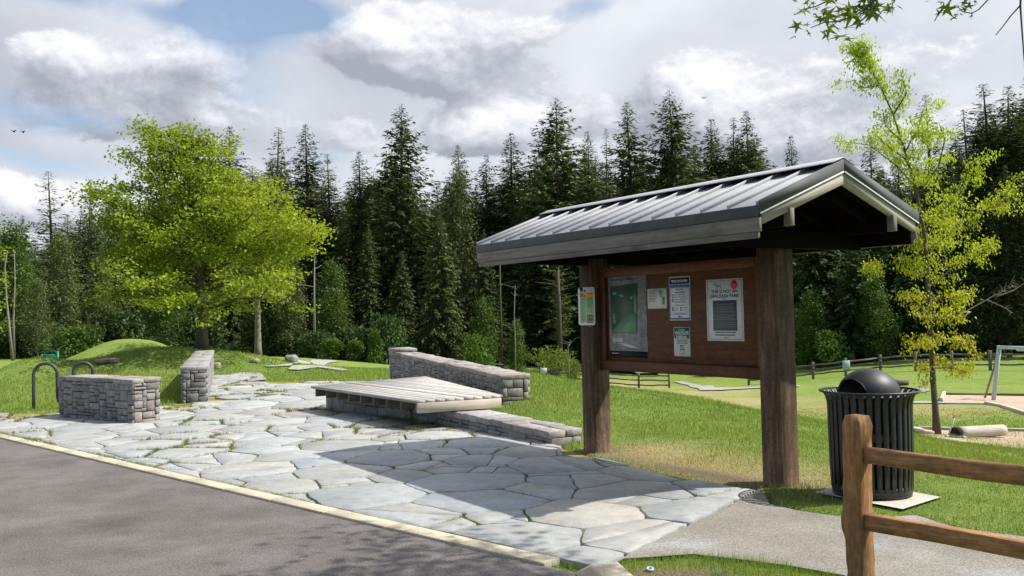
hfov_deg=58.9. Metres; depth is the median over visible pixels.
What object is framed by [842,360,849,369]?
fence sign
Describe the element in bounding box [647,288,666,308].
paper notice
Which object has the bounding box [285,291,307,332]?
conifer
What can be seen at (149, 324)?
broadleaf tree
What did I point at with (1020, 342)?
shrub
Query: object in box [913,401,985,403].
field path
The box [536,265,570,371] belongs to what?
bare trunk
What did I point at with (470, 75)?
sky
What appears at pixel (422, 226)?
conifer
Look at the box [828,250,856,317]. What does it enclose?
conifer
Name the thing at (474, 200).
conifer
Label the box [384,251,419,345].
conifer
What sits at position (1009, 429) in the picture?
timber edging
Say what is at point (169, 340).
shrub
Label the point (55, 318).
shrub
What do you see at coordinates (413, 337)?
shrub
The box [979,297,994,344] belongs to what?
conifer
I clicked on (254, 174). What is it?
conifer
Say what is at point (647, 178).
conifer
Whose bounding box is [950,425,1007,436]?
log
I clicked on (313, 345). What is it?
shrub
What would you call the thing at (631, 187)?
conifer
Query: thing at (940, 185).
conifer
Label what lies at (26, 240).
conifer
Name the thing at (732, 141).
conifer
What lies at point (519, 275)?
conifer
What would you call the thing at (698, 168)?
conifer
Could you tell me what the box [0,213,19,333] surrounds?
broadleaf tree
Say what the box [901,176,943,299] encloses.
conifer
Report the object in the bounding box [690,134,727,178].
conifer
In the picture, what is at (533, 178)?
conifer
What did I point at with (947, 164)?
conifer
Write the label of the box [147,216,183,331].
conifer
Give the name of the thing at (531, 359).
shrub
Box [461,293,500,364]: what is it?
broadleaf tree
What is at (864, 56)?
young tree
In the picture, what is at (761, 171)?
conifer
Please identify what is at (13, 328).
bare trunk
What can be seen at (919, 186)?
conifer
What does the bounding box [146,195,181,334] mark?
conifer
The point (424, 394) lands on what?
wooden deck
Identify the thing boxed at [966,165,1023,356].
conifer
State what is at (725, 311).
leash poster
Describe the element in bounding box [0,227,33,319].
conifer
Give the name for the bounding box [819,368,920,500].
litter bin
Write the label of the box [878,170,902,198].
conifer
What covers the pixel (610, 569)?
rock
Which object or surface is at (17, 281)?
conifer
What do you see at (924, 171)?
conifer
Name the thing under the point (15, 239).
broadleaf tree
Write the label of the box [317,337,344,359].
shrub
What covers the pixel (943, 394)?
timber edging
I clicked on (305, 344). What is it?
shrub
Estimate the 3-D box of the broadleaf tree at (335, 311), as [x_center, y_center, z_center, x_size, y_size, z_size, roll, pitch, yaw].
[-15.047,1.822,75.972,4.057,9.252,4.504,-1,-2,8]
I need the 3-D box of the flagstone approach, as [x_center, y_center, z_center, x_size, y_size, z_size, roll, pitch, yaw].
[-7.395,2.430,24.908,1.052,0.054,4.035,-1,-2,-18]
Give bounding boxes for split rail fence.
[488,363,669,387]
[747,350,1023,384]
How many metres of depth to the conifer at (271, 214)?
107.19 m
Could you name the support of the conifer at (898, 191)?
on the lawn at (810, 395)
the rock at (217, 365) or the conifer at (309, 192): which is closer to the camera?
the rock at (217, 365)
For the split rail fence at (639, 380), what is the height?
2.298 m
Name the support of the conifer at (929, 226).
on the lawn at (810, 395)
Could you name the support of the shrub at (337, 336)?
on the lawn at (810, 395)
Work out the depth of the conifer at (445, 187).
137.00 m
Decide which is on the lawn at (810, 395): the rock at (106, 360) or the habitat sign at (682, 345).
the rock at (106, 360)
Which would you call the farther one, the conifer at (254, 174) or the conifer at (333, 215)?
the conifer at (254, 174)
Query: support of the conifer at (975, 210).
on the lawn at (810, 395)
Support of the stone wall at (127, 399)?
on the flagstone paving
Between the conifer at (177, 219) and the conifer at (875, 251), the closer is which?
the conifer at (875, 251)
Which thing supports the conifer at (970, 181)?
on the lawn at (810, 395)
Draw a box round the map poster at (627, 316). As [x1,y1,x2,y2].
[608,275,647,357]
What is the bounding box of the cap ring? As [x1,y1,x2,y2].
[646,566,653,571]
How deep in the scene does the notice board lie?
8.47 m
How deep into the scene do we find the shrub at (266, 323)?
73.94 m
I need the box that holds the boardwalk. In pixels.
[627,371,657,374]
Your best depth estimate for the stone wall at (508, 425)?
11.88 m
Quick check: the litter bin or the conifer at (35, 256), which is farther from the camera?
the conifer at (35, 256)
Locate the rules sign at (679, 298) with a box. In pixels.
[669,276,690,319]
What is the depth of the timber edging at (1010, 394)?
42.59 m
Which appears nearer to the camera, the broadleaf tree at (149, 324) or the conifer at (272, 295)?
the broadleaf tree at (149, 324)
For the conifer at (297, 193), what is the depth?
120.35 m
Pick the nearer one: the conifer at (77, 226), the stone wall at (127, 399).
the stone wall at (127, 399)
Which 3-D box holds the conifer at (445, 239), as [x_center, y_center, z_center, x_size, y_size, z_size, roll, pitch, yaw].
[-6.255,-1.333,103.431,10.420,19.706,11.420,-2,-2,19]
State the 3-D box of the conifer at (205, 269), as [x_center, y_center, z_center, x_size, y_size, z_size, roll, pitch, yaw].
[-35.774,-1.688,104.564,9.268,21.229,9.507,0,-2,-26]
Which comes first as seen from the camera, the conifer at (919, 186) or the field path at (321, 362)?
the field path at (321, 362)
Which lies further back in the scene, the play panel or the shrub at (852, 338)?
the shrub at (852, 338)
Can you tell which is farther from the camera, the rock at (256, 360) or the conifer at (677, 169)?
the conifer at (677, 169)
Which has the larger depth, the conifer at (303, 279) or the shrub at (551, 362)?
the conifer at (303, 279)
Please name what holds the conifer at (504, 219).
on the lawn at (810, 395)
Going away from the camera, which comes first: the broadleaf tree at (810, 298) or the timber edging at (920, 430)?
the timber edging at (920, 430)
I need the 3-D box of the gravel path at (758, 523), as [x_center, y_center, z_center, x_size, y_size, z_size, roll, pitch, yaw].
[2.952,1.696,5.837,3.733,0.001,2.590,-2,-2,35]
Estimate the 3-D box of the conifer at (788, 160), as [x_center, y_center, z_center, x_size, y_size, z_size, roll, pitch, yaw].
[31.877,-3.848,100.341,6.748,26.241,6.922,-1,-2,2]
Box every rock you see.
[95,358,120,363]
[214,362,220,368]
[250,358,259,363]
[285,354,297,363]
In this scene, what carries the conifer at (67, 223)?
on the lawn at (810, 395)
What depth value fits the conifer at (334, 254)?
103.00 m
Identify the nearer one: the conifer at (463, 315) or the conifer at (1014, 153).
the conifer at (1014, 153)
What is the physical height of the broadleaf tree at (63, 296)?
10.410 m
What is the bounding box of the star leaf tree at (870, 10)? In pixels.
[788,0,1023,58]
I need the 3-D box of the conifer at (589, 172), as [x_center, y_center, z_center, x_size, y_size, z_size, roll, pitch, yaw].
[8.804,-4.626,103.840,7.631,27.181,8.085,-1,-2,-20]
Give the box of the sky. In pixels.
[0,0,1023,263]
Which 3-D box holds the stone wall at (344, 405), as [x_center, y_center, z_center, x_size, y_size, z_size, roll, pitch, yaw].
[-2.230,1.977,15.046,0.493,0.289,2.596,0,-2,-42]
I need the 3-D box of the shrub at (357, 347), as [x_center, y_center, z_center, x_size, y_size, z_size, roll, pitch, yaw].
[-10.765,4.306,61.899,1.568,1.669,1.167,-2,-2,28]
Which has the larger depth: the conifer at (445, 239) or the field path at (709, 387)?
the conifer at (445, 239)
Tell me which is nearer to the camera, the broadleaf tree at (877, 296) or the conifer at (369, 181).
the broadleaf tree at (877, 296)
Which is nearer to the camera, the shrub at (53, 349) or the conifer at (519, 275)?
the shrub at (53, 349)
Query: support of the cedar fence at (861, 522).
on the lawn at (810, 395)
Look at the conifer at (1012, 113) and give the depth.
138.87 m
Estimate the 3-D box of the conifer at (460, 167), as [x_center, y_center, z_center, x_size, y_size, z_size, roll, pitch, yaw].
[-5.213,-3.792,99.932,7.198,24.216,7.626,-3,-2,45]
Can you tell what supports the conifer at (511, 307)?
on the lawn at (810, 395)
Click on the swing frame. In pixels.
(995, 370)
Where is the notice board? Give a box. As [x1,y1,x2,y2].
[475,157,918,486]
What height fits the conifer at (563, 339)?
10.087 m
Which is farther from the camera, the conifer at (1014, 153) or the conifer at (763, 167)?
the conifer at (763, 167)
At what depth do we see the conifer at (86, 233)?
109.52 m
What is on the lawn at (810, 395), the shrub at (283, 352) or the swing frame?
the shrub at (283, 352)
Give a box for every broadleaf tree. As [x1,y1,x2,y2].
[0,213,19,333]
[0,213,49,322]
[0,230,15,320]
[15,274,60,356]
[28,228,87,340]
[50,113,338,348]
[131,267,194,343]
[207,178,306,355]
[268,252,312,354]
[307,256,354,359]
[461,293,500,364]
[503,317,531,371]
[794,286,835,366]
[849,272,903,361]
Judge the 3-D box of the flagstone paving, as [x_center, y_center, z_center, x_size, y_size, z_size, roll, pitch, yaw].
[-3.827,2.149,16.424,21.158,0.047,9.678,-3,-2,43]
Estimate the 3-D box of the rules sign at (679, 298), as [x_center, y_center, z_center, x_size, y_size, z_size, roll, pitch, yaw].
[1.718,0.106,9.290,0.008,0.450,0.300,0,-2,-34]
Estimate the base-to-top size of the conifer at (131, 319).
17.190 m
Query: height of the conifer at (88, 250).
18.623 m
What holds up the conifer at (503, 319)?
on the lawn at (810, 395)
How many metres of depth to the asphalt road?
6.74 m
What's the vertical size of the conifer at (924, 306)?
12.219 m
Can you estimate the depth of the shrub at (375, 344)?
60.65 m
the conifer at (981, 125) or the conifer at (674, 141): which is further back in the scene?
the conifer at (981, 125)
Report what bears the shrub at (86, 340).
on the lawn at (810, 395)
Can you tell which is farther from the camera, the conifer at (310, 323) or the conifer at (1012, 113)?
the conifer at (1012, 113)
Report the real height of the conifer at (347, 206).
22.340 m
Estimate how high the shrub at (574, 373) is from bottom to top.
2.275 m
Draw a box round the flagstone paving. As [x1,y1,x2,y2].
[0,374,755,568]
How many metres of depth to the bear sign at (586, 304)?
10.36 m
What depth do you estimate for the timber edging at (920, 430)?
25.75 m
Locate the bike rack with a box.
[29,361,94,409]
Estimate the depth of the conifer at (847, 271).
105.14 m
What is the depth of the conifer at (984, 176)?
103.91 m
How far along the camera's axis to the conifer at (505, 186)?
99.95 m
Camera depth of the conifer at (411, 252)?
103.82 m
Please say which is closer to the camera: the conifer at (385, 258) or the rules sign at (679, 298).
the rules sign at (679, 298)
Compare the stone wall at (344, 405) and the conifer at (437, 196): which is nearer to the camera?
the stone wall at (344, 405)
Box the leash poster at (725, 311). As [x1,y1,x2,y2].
[706,278,744,340]
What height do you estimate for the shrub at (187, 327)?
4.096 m
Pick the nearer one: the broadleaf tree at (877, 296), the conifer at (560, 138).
the broadleaf tree at (877, 296)
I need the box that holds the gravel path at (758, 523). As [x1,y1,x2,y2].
[621,490,1023,575]
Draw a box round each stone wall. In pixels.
[58,374,160,422]
[180,350,213,403]
[326,397,411,418]
[388,347,529,404]
[412,409,581,447]
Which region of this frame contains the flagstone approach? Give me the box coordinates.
[230,372,265,380]
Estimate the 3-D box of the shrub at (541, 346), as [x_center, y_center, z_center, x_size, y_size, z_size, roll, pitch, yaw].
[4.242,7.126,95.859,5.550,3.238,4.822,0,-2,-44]
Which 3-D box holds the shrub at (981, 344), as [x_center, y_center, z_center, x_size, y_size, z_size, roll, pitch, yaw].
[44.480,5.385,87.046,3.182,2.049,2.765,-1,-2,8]
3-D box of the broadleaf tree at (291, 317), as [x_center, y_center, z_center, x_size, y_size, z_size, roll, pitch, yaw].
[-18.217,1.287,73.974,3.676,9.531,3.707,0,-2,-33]
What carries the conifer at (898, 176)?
on the lawn at (810, 395)
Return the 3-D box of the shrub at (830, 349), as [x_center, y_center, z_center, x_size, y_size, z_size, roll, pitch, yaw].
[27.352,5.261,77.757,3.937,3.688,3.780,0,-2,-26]
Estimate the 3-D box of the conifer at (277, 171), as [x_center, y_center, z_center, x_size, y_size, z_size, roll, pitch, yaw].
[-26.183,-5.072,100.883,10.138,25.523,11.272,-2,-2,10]
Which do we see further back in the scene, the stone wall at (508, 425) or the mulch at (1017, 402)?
the mulch at (1017, 402)
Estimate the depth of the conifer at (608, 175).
135.84 m
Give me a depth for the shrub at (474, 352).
77.31 m
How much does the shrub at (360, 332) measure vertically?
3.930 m
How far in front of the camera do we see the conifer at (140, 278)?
110.84 m
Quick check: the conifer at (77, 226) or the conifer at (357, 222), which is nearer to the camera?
the conifer at (357, 222)
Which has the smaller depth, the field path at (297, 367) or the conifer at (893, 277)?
the field path at (297, 367)
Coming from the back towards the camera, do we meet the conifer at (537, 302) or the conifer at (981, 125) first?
the conifer at (981, 125)
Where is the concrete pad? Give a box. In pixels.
[816,488,938,508]
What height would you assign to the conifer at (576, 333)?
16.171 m
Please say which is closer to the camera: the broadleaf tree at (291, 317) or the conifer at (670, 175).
the broadleaf tree at (291, 317)
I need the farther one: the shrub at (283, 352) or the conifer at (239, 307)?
the conifer at (239, 307)
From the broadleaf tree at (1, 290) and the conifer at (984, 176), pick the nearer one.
the broadleaf tree at (1, 290)
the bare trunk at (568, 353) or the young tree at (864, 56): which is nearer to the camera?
the young tree at (864, 56)
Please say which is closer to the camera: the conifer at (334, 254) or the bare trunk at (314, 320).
the bare trunk at (314, 320)
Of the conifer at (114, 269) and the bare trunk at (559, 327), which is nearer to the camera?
the bare trunk at (559, 327)
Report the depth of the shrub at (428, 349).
81.30 m
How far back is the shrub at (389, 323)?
73.38 m
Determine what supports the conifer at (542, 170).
on the lawn at (810, 395)
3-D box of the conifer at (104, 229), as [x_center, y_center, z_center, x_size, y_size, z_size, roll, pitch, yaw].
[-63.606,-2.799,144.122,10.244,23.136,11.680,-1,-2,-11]
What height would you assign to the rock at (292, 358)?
0.375 m
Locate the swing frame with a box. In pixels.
[984,345,1023,399]
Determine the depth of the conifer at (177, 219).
122.92 m
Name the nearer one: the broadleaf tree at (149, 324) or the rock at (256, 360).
the rock at (256, 360)
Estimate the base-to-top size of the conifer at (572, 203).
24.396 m
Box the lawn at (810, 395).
[0,339,1023,575]
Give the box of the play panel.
[41,350,58,358]
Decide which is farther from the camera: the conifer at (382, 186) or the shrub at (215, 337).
the conifer at (382, 186)
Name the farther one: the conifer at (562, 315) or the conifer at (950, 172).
the conifer at (950, 172)
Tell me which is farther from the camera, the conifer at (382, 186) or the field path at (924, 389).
the conifer at (382, 186)
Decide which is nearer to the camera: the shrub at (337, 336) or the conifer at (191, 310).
the shrub at (337, 336)
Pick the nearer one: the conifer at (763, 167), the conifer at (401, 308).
the conifer at (401, 308)
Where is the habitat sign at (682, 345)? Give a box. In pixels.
[674,327,690,356]
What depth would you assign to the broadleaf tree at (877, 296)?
77.46 m
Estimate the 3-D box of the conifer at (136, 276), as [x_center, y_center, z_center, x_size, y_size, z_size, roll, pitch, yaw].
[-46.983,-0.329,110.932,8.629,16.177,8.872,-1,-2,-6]
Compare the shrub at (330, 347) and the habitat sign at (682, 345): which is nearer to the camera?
the habitat sign at (682, 345)
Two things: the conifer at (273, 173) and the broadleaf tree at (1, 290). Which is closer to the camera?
the broadleaf tree at (1, 290)
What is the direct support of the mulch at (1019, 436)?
on the lawn at (810, 395)
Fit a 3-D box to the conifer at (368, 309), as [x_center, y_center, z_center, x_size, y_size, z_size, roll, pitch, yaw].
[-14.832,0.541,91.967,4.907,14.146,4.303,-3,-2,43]
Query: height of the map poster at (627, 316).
0.907 m
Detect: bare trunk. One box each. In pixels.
[0,251,15,360]
[6,247,20,359]
[300,256,319,352]
[499,265,516,367]
[499,283,520,370]
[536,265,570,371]
[560,337,576,378]
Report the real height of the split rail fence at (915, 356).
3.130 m
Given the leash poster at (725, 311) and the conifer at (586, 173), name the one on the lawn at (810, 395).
the conifer at (586, 173)
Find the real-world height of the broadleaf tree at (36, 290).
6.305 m
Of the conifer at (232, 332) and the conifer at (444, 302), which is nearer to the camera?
the conifer at (444, 302)
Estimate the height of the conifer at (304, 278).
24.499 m
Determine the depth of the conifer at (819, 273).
83.05 m
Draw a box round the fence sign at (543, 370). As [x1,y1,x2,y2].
[540,368,546,372]
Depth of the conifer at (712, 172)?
98.16 m
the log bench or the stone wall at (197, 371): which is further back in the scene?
the log bench
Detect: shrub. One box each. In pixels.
[0,317,66,358]
[20,306,78,356]
[39,344,96,357]
[41,322,104,358]
[89,305,145,343]
[135,334,194,347]
[167,312,213,346]
[191,311,226,349]
[220,341,253,353]
[239,302,290,356]
[261,331,325,357]
[278,330,342,359]
[293,330,337,358]
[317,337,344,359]
[321,323,364,360]
[340,323,393,362]
[345,339,365,361]
[363,312,407,364]
[367,329,383,363]
[399,330,439,355]
[406,341,457,358]
[460,333,495,365]
[526,341,556,367]
[526,343,541,365]
[527,345,575,374]
[563,337,581,367]
[563,359,581,379]
[810,328,854,367]
[844,313,873,357]
[924,330,947,353]
[963,334,994,352]
[979,311,1022,351]
[994,331,1023,352]
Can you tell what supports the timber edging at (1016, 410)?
on the lawn at (810, 395)
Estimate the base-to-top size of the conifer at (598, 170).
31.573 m
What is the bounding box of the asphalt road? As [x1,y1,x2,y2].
[0,439,576,575]
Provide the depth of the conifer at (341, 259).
93.98 m
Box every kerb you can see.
[0,434,559,566]
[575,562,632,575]
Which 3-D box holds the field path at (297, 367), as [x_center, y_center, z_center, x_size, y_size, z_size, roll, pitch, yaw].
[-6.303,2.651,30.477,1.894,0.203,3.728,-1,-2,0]
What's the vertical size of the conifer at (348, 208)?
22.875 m
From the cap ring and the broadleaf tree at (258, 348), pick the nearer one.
the cap ring
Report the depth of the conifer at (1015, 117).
129.84 m
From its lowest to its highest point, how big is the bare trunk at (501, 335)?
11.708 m
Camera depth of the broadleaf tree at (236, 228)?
30.13 m
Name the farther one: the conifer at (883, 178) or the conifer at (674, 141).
the conifer at (883, 178)
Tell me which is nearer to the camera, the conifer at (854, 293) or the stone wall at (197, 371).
the stone wall at (197, 371)
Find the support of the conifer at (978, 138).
on the lawn at (810, 395)
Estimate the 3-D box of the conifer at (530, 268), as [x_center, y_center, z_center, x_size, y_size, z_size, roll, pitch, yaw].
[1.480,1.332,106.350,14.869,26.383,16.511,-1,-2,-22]
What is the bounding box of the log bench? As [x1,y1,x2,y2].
[895,379,908,384]
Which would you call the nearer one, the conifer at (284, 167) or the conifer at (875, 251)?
the conifer at (875, 251)
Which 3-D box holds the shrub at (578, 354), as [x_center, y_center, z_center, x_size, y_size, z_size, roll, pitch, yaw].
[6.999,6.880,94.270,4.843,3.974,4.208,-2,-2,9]
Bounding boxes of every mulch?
[920,430,1023,447]
[943,395,1023,409]
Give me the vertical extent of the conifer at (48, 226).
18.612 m
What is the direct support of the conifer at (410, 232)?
on the lawn at (810, 395)
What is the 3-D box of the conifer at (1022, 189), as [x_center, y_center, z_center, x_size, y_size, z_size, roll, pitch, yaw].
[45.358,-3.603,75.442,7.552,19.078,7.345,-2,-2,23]
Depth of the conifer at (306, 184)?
97.73 m
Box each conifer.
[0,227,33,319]
[0,241,38,321]
[15,215,39,277]
[18,171,94,309]
[29,227,86,325]
[29,239,44,276]
[45,215,83,318]
[56,209,92,261]
[58,179,113,320]
[58,207,108,328]
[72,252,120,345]
[77,236,158,338]
[87,174,140,309]
[96,205,115,244]
[119,231,156,336]
[120,227,162,337]
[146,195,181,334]
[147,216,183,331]
[154,183,187,334]
[165,187,238,337]
[167,255,216,343]
[200,126,259,311]
[204,263,250,340]
[214,184,302,354]
[217,266,249,349]
[238,127,302,334]
[241,155,296,323]
[243,166,266,189]
[246,265,272,335]
[248,165,289,348]
[258,158,298,194]
[270,198,340,330]
[270,199,356,331]
[276,124,352,331]
[282,179,305,222]
[283,202,362,332]
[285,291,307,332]
[289,176,327,215]
[300,154,356,326]
[306,270,345,358]
[323,213,365,325]
[330,151,399,355]
[338,177,378,335]
[338,190,362,252]
[340,282,355,328]
[342,224,383,356]
[346,162,448,355]
[355,171,380,201]
[356,104,452,332]
[363,177,429,321]
[363,241,414,360]
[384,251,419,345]
[406,206,438,340]
[412,248,451,337]
[414,211,468,360]
[417,182,464,252]
[423,194,488,350]
[426,182,470,222]
[427,162,488,349]
[433,145,496,348]
[454,279,475,348]
[462,155,508,337]
[463,230,505,357]
[470,188,484,212]
[474,132,555,310]
[474,172,538,337]
[474,183,506,340]
[474,188,565,352]
[485,275,513,365]
[491,98,606,355]
[495,202,546,365]
[498,267,540,366]
[517,156,554,210]
[524,158,594,340]
[525,150,555,202]
[526,167,586,343]
[536,265,578,339]
[545,276,573,360]
[549,266,581,368]
[568,130,612,204]
[573,156,603,195]
[590,101,669,268]
[590,157,609,191]
[593,128,618,267]
[598,168,618,198]
[626,90,728,194]
[634,162,658,189]
[647,150,689,187]
[655,147,691,186]
[683,147,707,180]
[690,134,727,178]
[691,118,740,182]
[713,117,750,178]
[719,111,770,176]
[719,148,843,315]
[749,137,778,168]
[782,136,815,320]
[792,251,867,365]
[827,249,891,363]
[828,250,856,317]
[834,251,881,346]
[841,140,893,332]
[863,191,960,358]
[870,180,946,296]
[874,169,891,186]
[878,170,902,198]
[884,157,909,197]
[891,276,943,332]
[892,94,986,350]
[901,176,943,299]
[905,164,927,206]
[911,163,940,197]
[913,169,949,331]
[920,135,973,205]
[921,110,993,334]
[924,156,948,202]
[925,176,1006,357]
[928,159,993,335]
[932,83,1023,352]
[938,124,1019,329]
[943,126,1022,328]
[961,86,1023,351]
[963,106,1005,160]
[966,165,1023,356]
[971,79,1023,352]
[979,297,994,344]
[997,103,1017,127]
[1000,100,1023,139]
[1010,173,1023,340]
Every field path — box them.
[267,359,337,365]
[289,365,344,369]
[673,381,799,389]
[901,388,929,392]
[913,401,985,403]
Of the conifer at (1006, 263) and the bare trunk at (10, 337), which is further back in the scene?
the conifer at (1006, 263)
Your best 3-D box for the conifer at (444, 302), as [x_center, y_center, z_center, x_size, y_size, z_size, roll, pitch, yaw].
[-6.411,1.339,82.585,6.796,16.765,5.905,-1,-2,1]
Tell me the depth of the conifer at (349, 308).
91.23 m
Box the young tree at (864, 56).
[828,29,1023,433]
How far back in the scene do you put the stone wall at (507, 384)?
16.39 m
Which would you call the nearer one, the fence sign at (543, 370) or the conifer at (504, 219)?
the fence sign at (543, 370)
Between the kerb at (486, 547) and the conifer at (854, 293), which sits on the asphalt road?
the kerb at (486, 547)
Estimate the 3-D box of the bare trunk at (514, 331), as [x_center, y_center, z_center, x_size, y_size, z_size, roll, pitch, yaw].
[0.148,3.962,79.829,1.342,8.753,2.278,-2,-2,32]
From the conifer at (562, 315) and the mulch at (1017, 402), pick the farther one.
the conifer at (562, 315)
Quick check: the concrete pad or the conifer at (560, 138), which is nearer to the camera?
the concrete pad
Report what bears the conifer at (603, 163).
on the lawn at (810, 395)
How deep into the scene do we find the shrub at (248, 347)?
73.01 m
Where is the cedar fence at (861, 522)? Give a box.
[841,414,1023,575]
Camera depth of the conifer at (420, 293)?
91.83 m
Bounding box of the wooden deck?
[311,376,502,412]
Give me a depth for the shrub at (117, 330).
69.33 m
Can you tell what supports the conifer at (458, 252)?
on the lawn at (810, 395)
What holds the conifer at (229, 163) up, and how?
on the lawn at (810, 395)
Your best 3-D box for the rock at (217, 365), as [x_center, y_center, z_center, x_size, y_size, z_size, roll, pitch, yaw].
[-9.173,2.427,28.044,0.319,0.269,0.314,-1,-2,0]
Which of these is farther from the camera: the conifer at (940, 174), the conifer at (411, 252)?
the conifer at (940, 174)
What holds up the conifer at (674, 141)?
on the lawn at (810, 395)
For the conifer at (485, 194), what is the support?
on the lawn at (810, 395)
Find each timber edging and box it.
[913,427,934,433]
[918,426,1023,431]
[940,391,945,401]
[946,393,1023,395]
[984,401,1023,414]
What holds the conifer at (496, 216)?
on the lawn at (810, 395)
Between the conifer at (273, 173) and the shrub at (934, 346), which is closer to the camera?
the shrub at (934, 346)
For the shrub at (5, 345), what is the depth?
67.54 m
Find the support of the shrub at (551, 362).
on the lawn at (810, 395)
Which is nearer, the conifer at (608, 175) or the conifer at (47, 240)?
the conifer at (47, 240)
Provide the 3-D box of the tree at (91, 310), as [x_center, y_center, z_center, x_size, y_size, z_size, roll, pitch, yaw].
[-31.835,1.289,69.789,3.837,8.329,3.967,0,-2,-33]
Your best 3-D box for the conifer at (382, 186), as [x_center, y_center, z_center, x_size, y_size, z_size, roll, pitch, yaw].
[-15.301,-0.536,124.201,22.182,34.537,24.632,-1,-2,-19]
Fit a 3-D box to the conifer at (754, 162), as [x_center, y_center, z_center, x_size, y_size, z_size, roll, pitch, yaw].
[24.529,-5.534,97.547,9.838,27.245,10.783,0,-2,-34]
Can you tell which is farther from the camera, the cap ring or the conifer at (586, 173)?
the conifer at (586, 173)
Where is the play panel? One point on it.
(56, 355)
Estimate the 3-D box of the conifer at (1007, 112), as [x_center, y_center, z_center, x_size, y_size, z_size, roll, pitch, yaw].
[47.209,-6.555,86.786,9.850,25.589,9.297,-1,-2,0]
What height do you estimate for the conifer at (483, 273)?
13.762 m
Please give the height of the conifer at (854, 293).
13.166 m
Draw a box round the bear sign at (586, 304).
[578,287,594,326]
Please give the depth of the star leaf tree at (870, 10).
4.64 m
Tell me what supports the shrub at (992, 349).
on the lawn at (810, 395)
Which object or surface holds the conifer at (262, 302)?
on the lawn at (810, 395)
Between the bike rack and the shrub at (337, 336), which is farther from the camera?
the shrub at (337, 336)

